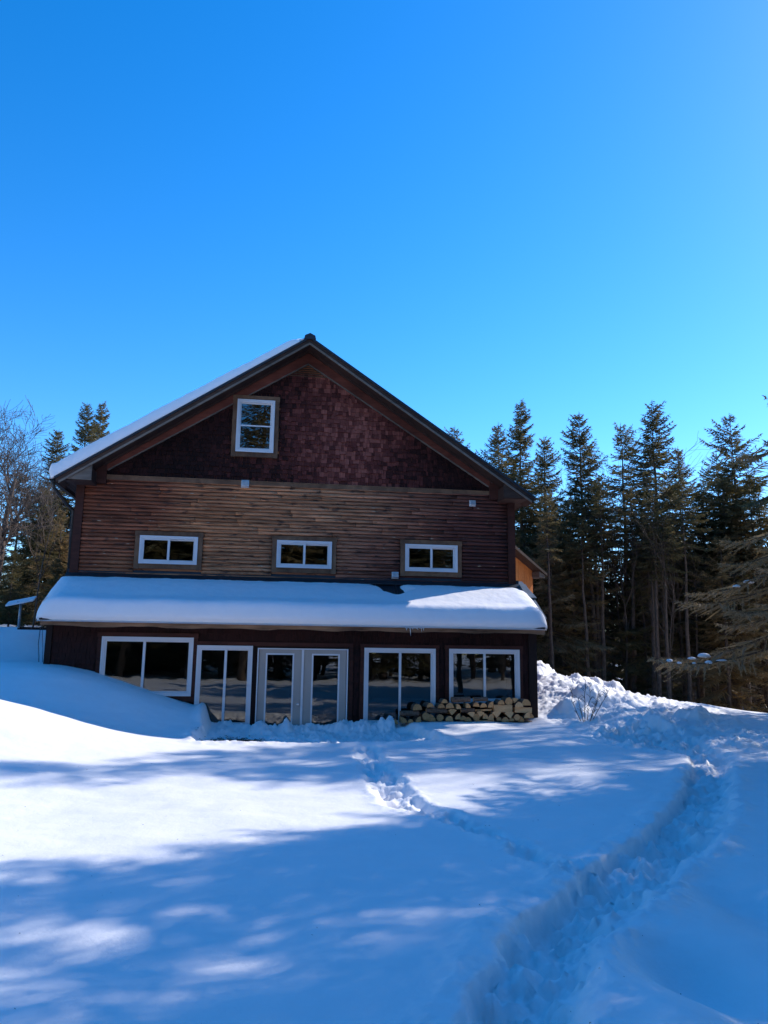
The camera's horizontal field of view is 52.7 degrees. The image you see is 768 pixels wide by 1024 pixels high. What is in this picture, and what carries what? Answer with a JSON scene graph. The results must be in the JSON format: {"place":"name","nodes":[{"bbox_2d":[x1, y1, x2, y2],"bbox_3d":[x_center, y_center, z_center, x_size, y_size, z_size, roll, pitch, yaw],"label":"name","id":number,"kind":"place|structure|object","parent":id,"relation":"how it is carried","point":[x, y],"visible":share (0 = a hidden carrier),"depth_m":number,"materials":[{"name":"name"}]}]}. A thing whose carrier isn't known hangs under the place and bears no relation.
{"place":"outdoors","nodes":[
{"label":"outdoors","id":0,"kind":"place"},
{"bbox_2d":[197,727,277,741],"bbox_3d":[-2.592,4.060,14.037,1.698,0.319,1.920,8,-12,-34],"label":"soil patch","id":1,"kind":"object","parent":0,"point":[241,739],"visible":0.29,"depth_m":14.20,"materials":[{"name":"white snow"}]},
{"bbox_2d":[0,624,767,1023],"bbox_3d":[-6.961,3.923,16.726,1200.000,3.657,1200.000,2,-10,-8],"label":"snow ground","id":2,"kind":"structure","parent":0,"point":[382,870],"depth_m":5.82,"materials":[{"name":"white snow"}]},
{"bbox_2d":[0,550,30,626],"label":"spruce tree","id":3,"kind":"object","parent":2,"relation":"on","point":[5,617],"visible":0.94,"depth_m":23.46,"materials":[{"name":"green plant"}]},
{"bbox_2d":[0,473,43,624],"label":"spruce tree","id":4,"kind":"object","parent":2,"relation":"on","point":[14,541],"visible":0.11,"depth_m":29.49,"materials":[{"name":"green plant"}]},
{"bbox_2d":[0,443,46,568],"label":"leafless sapling","id":5,"kind":"object","parent":2,"relation":"on","point":[12,503],"visible":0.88,"depth_m":22.52,"materials":[{"name":"brown plant"}]},
{"bbox_2d":[0,484,67,625],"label":"spruce tree","id":6,"kind":"object","parent":2,"relation":"on","point":[25,569],"visible":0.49,"depth_m":27.46,"materials":[{"name":"green plant"}]},
{"bbox_2d":[0,396,70,580],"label":"leafless tree","id":7,"kind":"object","parent":2,"relation":"on","point":[11,461],"visible":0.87,"depth_m":25.18,"materials":[{"name":"grey plant"}]},
{"bbox_2d":[2,458,68,626],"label":"leafless sapling","id":8,"kind":"object","parent":2,"relation":"on","point":[51,498],"visible":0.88,"depth_m":21.91,"materials":[{"name":"brown plant"}]},
{"bbox_2d":[0,488,70,624],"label":"spruce tree","id":9,"kind":"object","parent":2,"relation":"on","point":[27,551],"visible":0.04,"depth_m":29.21,"materials":[{"name":"green plant"}]},
{"bbox_2d":[3,429,73,623],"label":"spruce tree","id":10,"kind":"object","parent":2,"relation":"on","point":[58,448],"visible":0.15,"depth_m":29.96,"materials":[{"name":"green plant"}]},
{"bbox_2d":[24,509,68,625],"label":"spruce tree","id":11,"kind":"object","parent":2,"relation":"on","point":[60,546],"visible":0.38,"depth_m":25.22,"materials":[{"name":"green plant"}]},
{"bbox_2d":[37,558,66,626],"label":"spruce tree","id":12,"kind":"object","parent":2,"relation":"on","point":[55,580],"visible":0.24,"depth_m":22.83,"materials":[{"name":"green plant"}]},
{"bbox_2d":[42,402,100,585],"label":"spruce tree","id":13,"kind":"object","parent":2,"relation":"on","point":[82,434],"visible":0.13,"depth_m":31.59,"materials":[{"name":"green plant"}]},
{"bbox_2d":[67,401,109,539],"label":"spruce tree","id":14,"kind":"object","parent":2,"relation":"on","point":[102,428],"visible":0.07,"depth_m":33.22,"materials":[{"name":"green plant"}]},
{"bbox_2d":[39,333,546,725],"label":"wooden house","id":15,"kind":"structure","parent":2,"relation":"on","point":[310,458],"depth_m":17.95,"materials":[{"name":"brown wood"}]},
{"bbox_2d":[5,596,45,629],"bbox_3d":[-7.888,2.325,17.904,1.593,0.782,0.330,2,-10,-8],"label":"satellite antenna","id":16,"kind":"object","parent":15,"relation":"attached to","point":[20,602],"visible":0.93,"depth_m":17.82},
{"bbox_2d":[95,632,198,701],"bbox_3d":[-4.802,3.138,15.711,1.999,1.371,0.127,2,-10,-8],"label":"window","id":17,"kind":"structure","parent":15,"relation":"in","point":[188,695],"depth_m":15.72,"materials":[{"name":"white plastic"}]},
{"bbox_2d":[133,530,203,570],"bbox_3d":[-4.866,0.872,17.538,1.508,0.857,0.127,2,-10,-8],"label":"window","id":18,"kind":"structure","parent":15,"relation":"in","point":[140,536],"depth_m":17.50,"materials":[{"name":"white plastic"}]},
{"bbox_2d":[49,339,299,479],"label":"roof snow","id":19,"kind":"structure","parent":15,"relation":"on","point":[79,455],"depth_m":17.42,"materials":[{"name":"white snow"}]},
{"bbox_2d":[194,645,252,724],"bbox_3d":[-3.281,3.557,15.859,1.125,1.632,0.127,2,-10,-8],"label":"window","id":20,"kind":"structure","parent":15,"relation":"in","point":[206,647],"depth_m":15.86,"materials":[{"name":"white plastic"}]},
{"bbox_2d":[231,395,279,458],"bbox_3d":[-3.029,-2.009,18.285,1.098,1.492,0.127,2,-10,-8],"label":"window","id":21,"kind":"structure","parent":15,"relation":"in","point":[238,400],"depth_m":18.24,"materials":[{"name":"white plastic"}]},
{"bbox_2d":[257,649,301,725],"bbox_3d":[-2.146,3.815,15.954,0.895,1.942,0.112,2,-10,-8],"label":"french door","id":22,"kind":"structure","parent":15,"relation":"in","point":[263,654],"depth_m":16.02,"materials":[{"name":"grey paint"}]},
{"bbox_2d":[36,576,546,629],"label":"roof snow","id":23,"kind":"structure","parent":15,"relation":"on","point":[124,599],"depth_m":16.22,"materials":[{"name":"white snow"}]},
{"bbox_2d":[271,535,336,573],"bbox_3d":[-1.847,0.994,17.959,1.499,0.856,0.127,2,-10,-8],"label":"window","id":24,"kind":"structure","parent":15,"relation":"in","point":[277,541],"depth_m":17.92,"materials":[{"name":"white plastic"}]},
{"bbox_2d":[302,650,346,724],"bbox_3d":[-1.252,3.855,16.107,0.907,1.942,0.056,2,-10,-8],"label":"french door","id":25,"kind":"structure","parent":15,"relation":"in","point":[308,654],"depth_m":16.14,"materials":[{"name":"grey paint"}]},
{"bbox_2d":[359,644,438,724],"bbox_3d":[0.327,3.695,16.363,1.701,1.770,0.127,2,-10,-8],"label":"window","id":26,"kind":"structure","parent":15,"relation":"in","point":[365,649],"depth_m":16.39,"materials":[{"name":"white plastic"}]},
{"bbox_2d":[400,539,461,577],"bbox_3d":[1.114,1.104,18.373,1.492,0.863,0.127,2,-10,-8],"label":"window","id":27,"kind":"structure","parent":15,"relation":"in","point":[405,544],"depth_m":18.33,"materials":[{"name":"white plastic"}]},
{"bbox_2d":[444,645,523,706],"bbox_3d":[2.149,3.542,16.657,1.729,1.325,0.127,2,-10,-8],"label":"window","id":28,"kind":"structure","parent":15,"relation":"in","point":[517,651],"depth_m":16.67,"materials":[{"name":"white plastic"}]},
{"bbox_2d":[0,546,766,704],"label":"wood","id":29,"kind":"object","parent":2,"relation":"on","point":[671,657],"visible":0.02,"depth_m":44.28,"materials":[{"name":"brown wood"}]},
{"bbox_2d":[412,716,420,721],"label":"firewood log","id":30,"kind":"object","parent":2,"relation":"on","point":[416,718],"visible":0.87,"depth_m":15.97,"materials":[{"name":"brown wood"}]},
{"bbox_2d":[399,710,418,715],"bbox_3d":[0.523,4.156,16.020,0.399,0.116,0.131,1,-10,-8],"label":"firewood log","id":31,"kind":"object","parent":30,"relation":"on","point":[409,713],"visible":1,"depth_m":15.97,"materials":[{"name":"brown wood"}]},
{"bbox_2d":[411,703,421,709],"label":"firewood log","id":32,"kind":"object","parent":31,"relation":"on","point":[415,706],"visible":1,"depth_m":15.98,"materials":[{"name":"brown wood"}]},
{"bbox_2d":[420,711,429,720],"bbox_3d":[0.848,4.237,16.132,0.157,0.160,0.326,5,-11,-6],"label":"firewood log","id":33,"kind":"object","parent":2,"relation":"on","point":[424,716],"visible":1,"depth_m":15.98,"materials":[{"name":"brown wood"}]},
{"bbox_2d":[426,708,446,712],"bbox_3d":[1.090,4.123,16.107,0.439,0.111,0.119,2,-10,-8],"label":"firewood log","id":34,"kind":"object","parent":33,"relation":"on","point":[436,710],"visible":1,"depth_m":16.06,"materials":[{"name":"brown wood"}]},
{"bbox_2d":[443,715,452,720],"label":"firewood log","id":35,"kind":"object","parent":2,"relation":"on","point":[447,718],"visible":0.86,"depth_m":16.02,"materials":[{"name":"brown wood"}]},
{"bbox_2d":[447,708,456,714],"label":"firewood log","id":36,"kind":"object","parent":35,"relation":"on","point":[450,711],"visible":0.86,"depth_m":16.05,"materials":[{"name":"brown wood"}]},
{"bbox_2d":[444,702,453,707],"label":"firewood log","id":37,"kind":"object","parent":36,"relation":"on","point":[448,705],"visible":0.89,"depth_m":16.07,"materials":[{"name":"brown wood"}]},
{"bbox_2d":[451,696,470,702],"bbox_3d":[1.601,3.920,16.222,0.399,0.118,0.137,0,-10,-8],"label":"firewood log","id":38,"kind":"object","parent":37,"relation":"on","point":[461,699],"visible":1,"depth_m":16.17,"materials":[{"name":"brown wood"}]},
{"bbox_2d":[443,427,475,452],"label":"spruce tree","id":39,"kind":"object","parent":2,"relation":"on","point":[454,436],"visible":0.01,"depth_m":37.02,"materials":[{"name":"green plant"}]},
{"bbox_2d":[470,713,479,720],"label":"firewood log","id":40,"kind":"object","parent":2,"relation":"on","point":[476,717],"visible":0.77,"depth_m":16.11,"materials":[{"name":"brown wood"}]},
{"bbox_2d":[466,712,474,716],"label":"firewood log","id":41,"kind":"object","parent":40,"relation":"on","point":[470,714],"visible":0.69,"depth_m":16.11,"materials":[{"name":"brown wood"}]},
{"bbox_2d":[460,708,474,712],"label":"firewood log","id":42,"kind":"object","parent":41,"relation":"on","point":[464,710],"visible":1,"depth_m":16.16,"materials":[{"name":"brown wood"}]},
{"bbox_2d":[475,711,483,716],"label":"firewood log","id":43,"kind":"object","parent":40,"relation":"on","point":[480,713],"visible":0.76,"depth_m":16.12,"materials":[{"name":"brown wood"}]},
{"bbox_2d":[470,701,479,706],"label":"firewood log","id":44,"kind":"object","parent":43,"relation":"on","point":[475,704],"visible":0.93,"depth_m":16.16,"materials":[{"name":"brown wood"}]},
{"bbox_2d":[473,697,487,701],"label":"firewood log","id":45,"kind":"object","parent":44,"relation":"on","point":[476,699],"visible":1,"depth_m":16.24,"materials":[{"name":"brown wood"}]},
{"bbox_2d":[475,424,553,603],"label":"spruce tree","id":46,"kind":"object","parent":2,"relation":"on","point":[502,466],"visible":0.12,"depth_m":30.55,"materials":[{"name":"green plant"}]},
{"bbox_2d":[515,477,544,661],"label":"spruce tree","id":47,"kind":"object","parent":2,"relation":"on","point":[529,526],"visible":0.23,"depth_m":31.37,"materials":[{"name":"green plant"}]},
{"bbox_2d":[501,398,561,663],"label":"spruce tree","id":48,"kind":"object","parent":2,"relation":"on","point":[521,432],"visible":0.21,"depth_m":32.43,"materials":[{"name":"green plant"}]},
{"bbox_2d":[515,517,555,647],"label":"spruce tree","id":49,"kind":"object","parent":2,"relation":"on","point":[519,546],"visible":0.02,"depth_m":27.83,"materials":[{"name":"green plant"}]},
{"bbox_2d":[531,489,568,669],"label":"spruce tree","id":50,"kind":"object","parent":2,"relation":"on","point":[546,534],"visible":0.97,"depth_m":26.78,"materials":[{"name":"green plant"}]},
{"bbox_2d":[530,486,573,664],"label":"spruce tree","id":51,"kind":"object","parent":2,"relation":"on","point":[555,524],"visible":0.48,"depth_m":28.16,"materials":[{"name":"green plant"}]},
{"bbox_2d":[515,437,590,662],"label":"spruce tree","id":52,"kind":"object","parent":2,"relation":"on","point":[544,465],"visible":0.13,"depth_m":33.90,"materials":[{"name":"green plant"}]},
{"bbox_2d":[538,490,580,666],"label":"spruce tree","id":53,"kind":"object","parent":2,"relation":"on","point":[561,499],"visible":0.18,"depth_m":31.18,"materials":[{"name":"green plant"}]},
{"bbox_2d":[541,535,578,675],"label":"spruce tree","id":54,"kind":"object","parent":2,"relation":"on","point":[564,664],"visible":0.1,"depth_m":29.91,"materials":[{"name":"green plant"}]},
{"bbox_2d":[532,529,592,676],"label":"spruce tree","id":55,"kind":"object","parent":2,"relation":"on","point":[557,659],"visible":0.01,"depth_m":32.47,"materials":[{"name":"green plant"}]},
{"bbox_2d":[526,520,614,676],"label":"spruce tree","id":56,"kind":"object","parent":2,"relation":"on","point":[558,649],"visible":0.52,"depth_m":27.50,"materials":[{"name":"green plant"}]},
{"bbox_2d":[557,516,607,678],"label":"spruce tree","id":57,"kind":"object","parent":2,"relation":"on","point":[575,549],"visible":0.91,"depth_m":27.76,"materials":[{"name":"green plant"}]},
{"bbox_2d":[537,496,633,675],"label":"spruce tree","id":58,"kind":"object","parent":2,"relation":"on","point":[574,583],"visible":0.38,"depth_m":28.79,"materials":[{"name":"green plant"}]},
{"bbox_2d":[568,679,611,721],"bbox_3d":[4.351,3.976,16.211,0.924,0.976,0.380,1,-10,-4],"label":"dried shrub","id":59,"kind":"object","parent":2,"relation":"on","point":[589,702],"visible":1,"depth_m":16.21,"materials":[{"name":"brown plant"}]},
{"bbox_2d":[560,486,621,679],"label":"spruce tree","id":60,"kind":"object","parent":2,"relation":"on","point":[587,505],"visible":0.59,"depth_m":29.11,"materials":[{"name":"green plant"}]},
{"bbox_2d":[533,414,661,675],"bbox_3d":[8.512,1.932,31.530,5.127,12.652,4.076,-1,-10,9],"label":"spruce tree","id":61,"kind":"object","parent":2,"relation":"on","point":[578,439],"visible":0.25,"depth_m":31.79,"materials":[{"name":"green plant"}]},
{"bbox_2d":[570,481,628,679],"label":"spruce tree","id":62,"kind":"object","parent":2,"relation":"on","point":[605,525],"visible":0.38,"depth_m":29.10,"materials":[{"name":"green plant"}]},
{"bbox_2d":[577,475,630,680],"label":"spruce tree","id":63,"kind":"object","parent":2,"relation":"on","point":[603,543],"visible":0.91,"depth_m":28.43,"materials":[{"name":"green plant"}]},
{"bbox_2d":[589,631,624,686],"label":"spruce tree","id":64,"kind":"object","parent":2,"relation":"on","point":[610,674],"visible":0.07,"depth_m":44.62,"materials":[{"name":"green plant"}]},
{"bbox_2d":[594,522,628,683],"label":"spruce tree","id":65,"kind":"object","parent":2,"relation":"on","point":[612,636],"visible":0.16,"depth_m":31.01,"materials":[{"name":"green plant"}]},
{"bbox_2d":[604,501,640,690],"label":"spruce tree","id":66,"kind":"object","parent":2,"relation":"on","point":[625,581],"visible":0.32,"depth_m":30.64,"materials":[{"name":"green plant"}]},
{"bbox_2d":[536,420,710,687],"bbox_3d":[9.397,2.264,30.793,7.316,11.636,4.777,-2,-11,18],"label":"leafless sapling","id":67,"kind":"object","parent":2,"relation":"on","point":[623,656],"visible":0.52,"depth_m":30.15,"materials":[{"name":"brown plant"}]},
{"bbox_2d":[551,441,703,690],"bbox_3d":[9.330,2.389,28.434,4.125,10.049,6.318,-8,-14,42],"label":"leafless sapling","id":68,"kind":"object","parent":2,"relation":"on","point":[625,626],"visible":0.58,"depth_m":28.61,"materials":[{"name":"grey plant"}]},
{"bbox_2d":[605,484,657,692],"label":"spruce tree","id":69,"kind":"object","parent":2,"relation":"on","point":[627,497],"visible":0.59,"depth_m":29.00,"materials":[{"name":"green plant"}]},
{"bbox_2d":[577,422,688,695],"bbox_3d":[10.780,2.485,33.887,5.273,13.301,5.096,4,-11,-16],"label":"spruce tree","id":70,"kind":"object","parent":2,"relation":"on","point":[619,442],"visible":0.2,"depth_m":34.38,"materials":[{"name":"green plant"}]},
{"bbox_2d":[606,540,694,699],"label":"spruce tree","id":71,"kind":"object","parent":2,"relation":"on","point":[630,632],"visible":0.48,"depth_m":28.48,"materials":[{"name":"green plant"}]},
{"bbox_2d":[576,401,727,691],"bbox_3d":[11.155,1.984,32.085,6.537,13.710,4.612,1,-10,0],"label":"spruce tree","id":72,"kind":"object","parent":2,"relation":"on","point":[660,459],"visible":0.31,"depth_m":32.11,"materials":[{"name":"green plant"}]},
{"bbox_2d":[621,487,682,699],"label":"spruce tree","id":73,"kind":"object","parent":2,"relation":"on","point":[641,517],"visible":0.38,"depth_m":29.00,"materials":[{"name":"green plant"}]},
{"bbox_2d":[628,523,678,696],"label":"spruce tree","id":74,"kind":"object","parent":2,"relation":"on","point":[653,652],"visible":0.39,"depth_m":28.01,"materials":[{"name":"green plant"}]},
{"bbox_2d":[632,491,682,696],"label":"spruce tree","id":75,"kind":"object","parent":2,"relation":"on","point":[659,678],"visible":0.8,"depth_m":27.61,"materials":[{"name":"green plant"}]},
{"bbox_2d":[640,520,676,681],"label":"spruce tree","id":76,"kind":"object","parent":2,"relation":"on","point":[663,585],"visible":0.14,"depth_m":29.08,"materials":[{"name":"green plant"}]},
{"bbox_2d":[592,560,726,702],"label":"spruce tree","id":77,"kind":"object","parent":2,"relation":"on","point":[679,689],"visible":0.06,"depth_m":35.34,"materials":[{"name":"green plant"}]},
{"bbox_2d":[605,506,719,698],"bbox_3d":[9.784,3.493,28.088,3.257,7.934,4.988,2,-10,-7],"label":"leafless sapling","id":78,"kind":"object","parent":2,"relation":"on","point":[673,611],"visible":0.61,"depth_m":27.64,"materials":[{"name":"brown plant"}]},
{"bbox_2d":[638,493,690,698],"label":"spruce tree","id":79,"kind":"object","parent":2,"relation":"on","point":[671,514],"visible":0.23,"depth_m":29.41,"materials":[{"name":"green plant"}]},
{"bbox_2d":[644,508,690,700],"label":"spruce tree","id":80,"kind":"object","parent":2,"relation":"on","point":[668,682],"visible":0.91,"depth_m":27.47,"materials":[{"name":"green plant"}]},
{"bbox_2d":[657,489,705,701],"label":"spruce tree","id":81,"kind":"object","parent":2,"relation":"on","point":[683,683],"visible":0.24,"depth_m":30.29,"materials":[{"name":"green plant"}]},
{"bbox_2d":[643,446,723,702],"bbox_3d":[13.547,3.224,34.657,4.045,12.554,5.087,-4,-11,25],"label":"spruce tree","id":82,"kind":"object","parent":2,"relation":"on","point":[679,467],"visible":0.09,"depth_m":34.88,"materials":[{"name":"green plant"}]},
{"bbox_2d":[668,540,707,702],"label":"spruce tree","id":83,"kind":"object","parent":2,"relation":"on","point":[683,589],"visible":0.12,"depth_m":30.91,"materials":[{"name":"green plant"}]},
{"bbox_2d":[663,473,713,702],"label":"spruce tree","id":84,"kind":"object","parent":2,"relation":"on","point":[686,548],"visible":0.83,"depth_m":28.38,"materials":[{"name":"green plant"}]},
{"bbox_2d":[677,535,714,702],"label":"spruce tree","id":85,"kind":"object","parent":2,"relation":"on","point":[691,589],"visible":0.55,"depth_m":29.31,"materials":[{"name":"green plant"}]},
{"bbox_2d":[682,535,718,703],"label":"spruce tree","id":86,"kind":"object","parent":2,"relation":"on","point":[702,691],"visible":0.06,"depth_m":31.18,"materials":[{"name":"green plant"}]},
{"bbox_2d":[646,395,767,681],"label":"spruce tree","id":87,"kind":"object","parent":2,"relation":"on","point":[700,663],"visible":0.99,"depth_m":17.28,"materials":[{"name":"green plant"}]},
{"bbox_2d":[672,482,760,705],"bbox_3d":[13.122,3.624,31.057,4.316,9.958,3.045,7,-12,-31],"label":"spruce tree","id":88,"kind":"object","parent":2,"relation":"on","point":[698,498],"visible":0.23,"depth_m":31.12,"materials":[{"name":"green plant"}]},
{"bbox_2d":[674,535,767,711],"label":"spruce tree","id":89,"kind":"object","parent":2,"relation":"on","point":[728,690],"visible":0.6,"depth_m":28.20,"materials":[{"name":"green plant"}]},
{"bbox_2d":[679,413,767,711],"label":"spruce tree","id":90,"kind":"object","parent":2,"relation":"on","point":[733,470],"visible":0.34,"depth_m":31.70,"materials":[{"name":"green plant"}]},
{"bbox_2d":[693,472,756,708],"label":"spruce tree","id":91,"kind":"object","parent":2,"relation":"on","point":[728,497],"visible":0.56,"depth_m":30.84,"materials":[{"name":"green plant"}]},
{"bbox_2d":[691,434,767,703],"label":"spruce tree","id":92,"kind":"object","parent":2,"relation":"on","point":[738,470],"visible":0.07,"depth_m":32.62,"materials":[{"name":"green plant"}]},
{"bbox_2d":[694,452,767,707],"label":"spruce tree","id":93,"kind":"object","parent":2,"relation":"on","point":[709,476],"visible":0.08,"depth_m":37.55,"materials":[{"name":"green plant"}]},
{"bbox_2d":[700,475,762,710],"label":"spruce tree","id":94,"kind":"object","parent":2,"relation":"on","point":[718,529],"visible":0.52,"depth_m":30.57,"materials":[{"name":"green plant"}]},
{"bbox_2d":[713,472,767,712],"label":"spruce tree","id":95,"kind":"object","parent":2,"relation":"on","point":[756,489],"visible":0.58,"depth_m":30.21,"materials":[{"name":"green plant"}]},
{"bbox_2d":[719,541,767,712],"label":"spruce tree","id":96,"kind":"object","parent":2,"relation":"on","point":[761,678],"visible":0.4,"depth_m":28.83,"materials":[{"name":"green plant"}]},
{"bbox_2d":[731,492,767,693],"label":"spruce tree","id":97,"kind":"object","parent":2,"relation":"on","point":[748,523],"visible":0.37,"depth_m":29.85,"materials":[{"name":"green plant"}]},
{"bbox_2d":[736,496,767,514],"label":"spruce tree","id":98,"kind":"object","parent":2,"relation":"on","point":[753,503],"visible":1,"depth_m":10.38,"materials":[{"name":"green plant"}]},
{"bbox_2d":[746,505,767,582],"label":"spruce tree","id":99,"kind":"object","parent":2,"relation":"on","point":[761,524],"visible":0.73,"depth_m":29.43,"materials":[{"name":"green plant"}]},
{"label":"firewood log","id":100,"kind":"object","parent":2,"relation":"on","visible":0},
{"bbox_2d":[501,711,513,718],"bbox_3d":[2.596,4.271,16.373,0.199,0.148,0.336,2,-10,-7],"label":"firewood log","id":101,"kind":"object","parent":100,"relation":"on","point":[508,714],"visible":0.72,"depth_m":16.22,"materials":[{"name":"brown wood"}]},
{"bbox_2d":[492,705,511,711],"bbox_3d":[2.482,4.123,16.307,0.394,0.149,0.168,3,-10,-8],"label":"firewood log","id":102,"kind":"object","parent":101,"relation":"on","point":[503,708],"visible":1,"depth_m":16.23,"materials":[{"name":"brown wood"}]},
{"bbox_2d":[501,696,512,704],"bbox_3d":[2.594,4.001,16.443,0.166,0.162,0.322,-3,-9,-10],"label":"firewood log","id":103,"kind":"object","parent":102,"relation":"on","point":[507,700],"visible":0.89,"depth_m":16.30,"materials":[{"name":"brown wood"}]},
{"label":"firewood log","id":104,"kind":"object","parent":2,"relation":"on","visible":0},
{"bbox_2d":[513,707,531,712],"bbox_3d":[2.921,4.171,16.364,0.367,0.117,0.132,4,-10,-8],"label":"firewood log","id":105,"kind":"object","parent":104,"relation":"on","point":[522,709],"visible":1,"depth_m":16.30,"materials":[{"name":"brown wood"}]},
{"bbox_2d":[0,0,767,600],"label":"sky","id":106,"kind":"structure","parent":0,"point":[480,208],"materials":[{"name":"blue"}]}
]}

